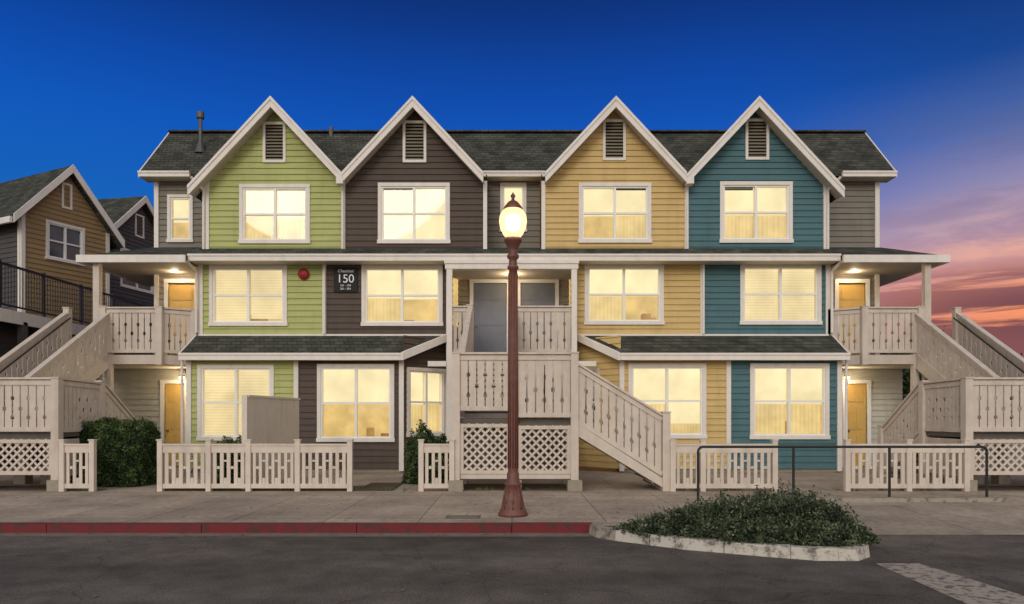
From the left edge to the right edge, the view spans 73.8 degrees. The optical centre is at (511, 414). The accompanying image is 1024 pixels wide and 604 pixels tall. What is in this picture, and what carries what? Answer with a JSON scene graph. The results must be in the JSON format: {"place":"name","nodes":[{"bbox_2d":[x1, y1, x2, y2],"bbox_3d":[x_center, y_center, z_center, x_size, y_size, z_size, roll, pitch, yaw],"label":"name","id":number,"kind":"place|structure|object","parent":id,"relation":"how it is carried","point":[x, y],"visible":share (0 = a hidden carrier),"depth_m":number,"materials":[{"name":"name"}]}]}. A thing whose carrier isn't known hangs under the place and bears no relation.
{"place":"outdoors","nodes":[
{"label":"outdoors","id":0,"kind":"place"},
{"bbox_2d":[0,164,124,325],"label":"neighbour house","id":1,"kind":"structure","parent":0,"point":[54,223],"depth_m":26.41,"materials":[{"name":"brown wood"}]},
{"bbox_2d":[97,196,153,338],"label":"neighbour house","id":2,"kind":"structure","parent":0,"point":[132,219],"depth_m":32.73,"materials":[{"name":"grey"}]},
{"bbox_2d":[0,534,1023,603],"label":"road","id":3,"kind":"structure","parent":0,"point":[285,570],"depth_m":7.98,"materials":[{"name":"grey asphalt"}]},
{"bbox_2d":[0,533,591,536],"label":"gutter pan","id":4,"kind":"object","parent":3,"relation":"on","point":[295,535],"visible":1,"depth_m":10.34,"materials":[{"name":"concrete"}]},
{"bbox_2d":[876,563,1023,603],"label":"stop line","id":5,"kind":"object","parent":3,"relation":"on","point":[964,589],"visible":1,"depth_m":7.31,"materials":[{"name":"paint"}]},
{"bbox_2d":[0,493,1023,532],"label":"sidewalk","id":6,"kind":"structure","parent":0,"point":[266,507],"depth_m":12.68,"materials":[{"name":"concrete"}]},
{"bbox_2d":[445,515,480,518],"bbox_3d":[-0.813,1.700,11.375,0.578,0.019,0.350,0,0,0],"label":"utility cover","id":7,"kind":"object","parent":6,"relation":"on","point":[462,516],"visible":0.96,"depth_m":11.37,"materials":[{"name":"metal"}]},
{"bbox_2d":[498,193,527,517],"bbox_3d":[0.017,-1.035,11.540,0.500,5.470,0.500,0,0,0],"label":"street lamp","id":8,"kind":"object","parent":6,"relation":"on","point":[512,220],"visible":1,"depth_m":11.46,"materials":[{"name":"red metal"}]},
{"bbox_2d":[695,446,987,500],"bbox_3d":[6.537,1.153,13.500,5.824,1.095,0.120,0,0,0],"label":"metal handrail","id":9,"kind":"object","parent":6,"relation":"on","point":[889,468],"visible":0.74,"depth_m":13.48,"materials":[{"name":"black metal"}]},
{"bbox_2d":[771,495,1008,501],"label":"kerb","id":10,"kind":"structure","parent":6,"relation":"on","point":[919,498],"depth_m":13.30,"materials":[{"name":"grey concrete"}]},
{"bbox_2d":[0,443,1023,492],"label":"courtyard paving","id":11,"kind":"structure","parent":0,"point":[602,480],"depth_m":16.97,"materials":[{"name":"concrete"}]},
{"bbox_2d":[0,259,153,466],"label":"balcony walkway","id":12,"kind":"structure","parent":11,"relation":"on","point":[17,328],"depth_m":22.85,"materials":[{"name":"beige wood"}]},
{"bbox_2d":[57,439,97,491],"bbox_3d":[-9.673,1.120,15.200,0.809,1.160,0.140,0,0,0],"label":"picket fence","id":13,"kind":"object","parent":11,"relation":"on","point":[89,450],"visible":1,"depth_m":15.18,"materials":[{"name":"paint"}]},
{"bbox_2d":[0,306,197,491],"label":"exterior staircase","id":14,"kind":"structure","parent":11,"relation":"on","point":[41,405],"depth_m":18.04,"materials":[{"name":"paint"}]},
{"bbox_2d":[67,414,164,486],"bbox_3d":[-9.641,0.834,16.631,2.080,1.743,1.467,0,0,0],"label":"garden hedge","id":15,"kind":"object","parent":11,"relation":"on","point":[126,452],"visible":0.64,"depth_m":16.15,"materials":[{"name":"green plant"}]},
{"bbox_2d":[156,439,353,491],"bbox_3d":[-5.716,1.120,15.200,4.358,1.160,0.140,0,0,0],"label":"picket fence","id":16,"kind":"object","parent":11,"relation":"on","point":[208,450],"visible":1,"depth_m":15.18,"materials":[{"name":"paint"}]},
{"bbox_2d":[400,419,448,484],"bbox_3d":[-2.101,0.912,17.178,1.421,1.656,1.345,0,0,0],"label":"round bush","id":17,"kind":"object","parent":11,"relation":"on","point":[410,475],"visible":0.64,"depth_m":16.91,"materials":[{"name":"green plant"}]},
{"bbox_2d":[418,439,454,491],"bbox_3d":[-1.680,1.120,15.200,0.824,1.160,0.140,0,0,0],"label":"picket fence","id":18,"kind":"object","parent":11,"relation":"on","point":[433,449],"visible":1,"depth_m":15.17,"materials":[{"name":"paint"}]},
{"bbox_2d":[102,111,902,472],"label":"walls","id":19,"kind":"structure","parent":11,"relation":"on","point":[852,223],"depth_m":20.88,"materials":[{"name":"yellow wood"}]},
{"bbox_2d":[298,268,308,279],"bbox_3d":[-6.360,-4.300,20.825,0.340,0.340,0.150,0,0,0],"label":"fire alarm bell","id":20,"kind":"object","parent":19,"relation":"attached to","point":[303,273],"visible":1,"depth_m":20.77,"materials":[{"name":"red paint"}]},
{"bbox_2d":[334,268,357,291],"bbox_3d":[-5.080,-4.130,20.834,0.720,0.740,0.041,0,0,0],"label":"address sign","id":21,"kind":"object","parent":19,"relation":"attached to","point":[345,279],"visible":1,"depth_m":20.82,"materials":[{"name":"black metal"}]},
{"bbox_2d":[428,354,595,365],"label":"deck","id":22,"kind":"structure","parent":19,"relation":"attached to","point":[444,363],"depth_m":20.25,"materials":[{"name":"paint"}]},
{"bbox_2d":[76,96,950,470],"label":"trim and gutters","id":23,"kind":"structure","parent":19,"relation":"attached to","point":[150,270],"depth_m":20.40,"materials":[{"name":"paint"}]},
{"bbox_2d":[90,114,936,352],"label":"roof","id":24,"kind":"structure","parent":19,"relation":"attached to","point":[836,152],"depth_m":21.67,"materials":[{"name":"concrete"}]},
{"bbox_2d":[160,118,870,465],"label":"windows doors and vents","id":25,"kind":"structure","parent":19,"relation":"attached to","point":[355,402],"depth_m":20.96,"materials":[{"name":"glass"}]},
{"bbox_2d":[0,483,1023,490],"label":"planting soil","id":26,"kind":"structure","parent":11,"relation":"on","point":[374,487],"depth_m":15.60,"materials":[{"name":"brown soil"}]},
{"bbox_2d":[213,435,241,483],"bbox_3d":[-6.771,1.103,16.299,1.138,1.268,0.907,0,0,0],"label":"bush","id":27,"kind":"object","parent":26,"relation":"on","point":[228,440],"visible":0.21,"depth_m":16.10,"materials":[{"name":"green plant"}]},
{"bbox_2d":[242,395,300,488],"bbox_3d":[-5.919,0.623,16.948,0.153,2.155,3.115,0,0,4],"label":"patio partition","id":28,"kind":"object","parent":26,"relation":"on","point":[271,420],"visible":0.7,"depth_m":16.65,"materials":[{"name":"beige wood"}]},
{"bbox_2d":[68,486,956,490],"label":"grass tufts","id":29,"kind":"object","parent":11,"relation":"on","point":[881,489],"visible":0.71,"depth_m":15.36,"materials":[{"name":"green plant"}]},
{"bbox_2d":[186,111,841,465],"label":"downspouts and flues","id":30,"kind":"object","parent":11,"relation":"on","point":[200,148],"visible":0.84,"depth_m":20.76,"materials":[{"name":"paint"}]},
{"bbox_2d":[448,304,670,491],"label":"porch staircase","id":31,"kind":"structure","parent":11,"relation":"on","point":[480,394],"depth_m":15.29,"materials":[{"name":"paint"}]},
{"bbox_2d":[669,439,778,491],"bbox_3d":[4.713,1.120,15.200,2.409,1.160,0.140,0,0,0],"label":"picket fence","id":32,"kind":"object","parent":11,"relation":"on","point":[771,467],"visible":0.98,"depth_m":15.18,"materials":[{"name":"paint"}]},
{"bbox_2d":[842,439,970,491],"bbox_3d":[8.785,1.120,15.200,2.787,1.160,0.140,0,0,0],"label":"picket fence","id":33,"kind":"object","parent":11,"relation":"on","point":[907,467],"visible":0.98,"depth_m":15.18,"materials":[{"name":"paint"}]},
{"bbox_2d":[828,306,1023,491],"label":"exterior staircase","id":34,"kind":"structure","parent":11,"relation":"on","point":[983,403],"depth_m":17.91,"materials":[{"name":"paint"}]},
{"bbox_2d":[869,326,986,438],"bbox_3d":[15.620,-1.168,26.954,5.830,5.736,5.593,0,0,0],"label":"broadleaf tree","id":35,"kind":"object","parent":11,"relation":"on","point":[906,384],"visible":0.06,"depth_m":26.17,"materials":[{"name":"green plant"}]},
{"bbox_2d":[0,0,1023,398],"label":"sky","id":36,"kind":"structure","parent":0,"point":[94,86],"materials":[{"name":"blue"}]},
{"bbox_2d":[589,479,880,560],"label":"planter island","id":37,"kind":"structure","parent":0,"point":[784,526],"depth_m":9.31,"materials":[{"name":"plant"}]},
{"bbox_2d":[797,505,1023,533],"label":"driveway apron","id":38,"kind":"object","parent":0,"point":[943,519],"depth_m":11.63,"materials":[{"name":"concrete"}]},
{"label":"ground","id":39,"kind":"structure","parent":0,"visible":0},
{"bbox_2d":[0,522,591,532],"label":"red curb","id":40,"kind":"structure","parent":39,"relation":"on","point":[241,527],"depth_m":10.56,"materials":[{"name":"paint"}]},
{"bbox_2d":[592,522,628,525],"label":"curb","id":41,"kind":"structure","parent":39,"relation":"on","point":[608,523],"depth_m":10.65,"materials":[{"name":"grey concrete"}]}
]}

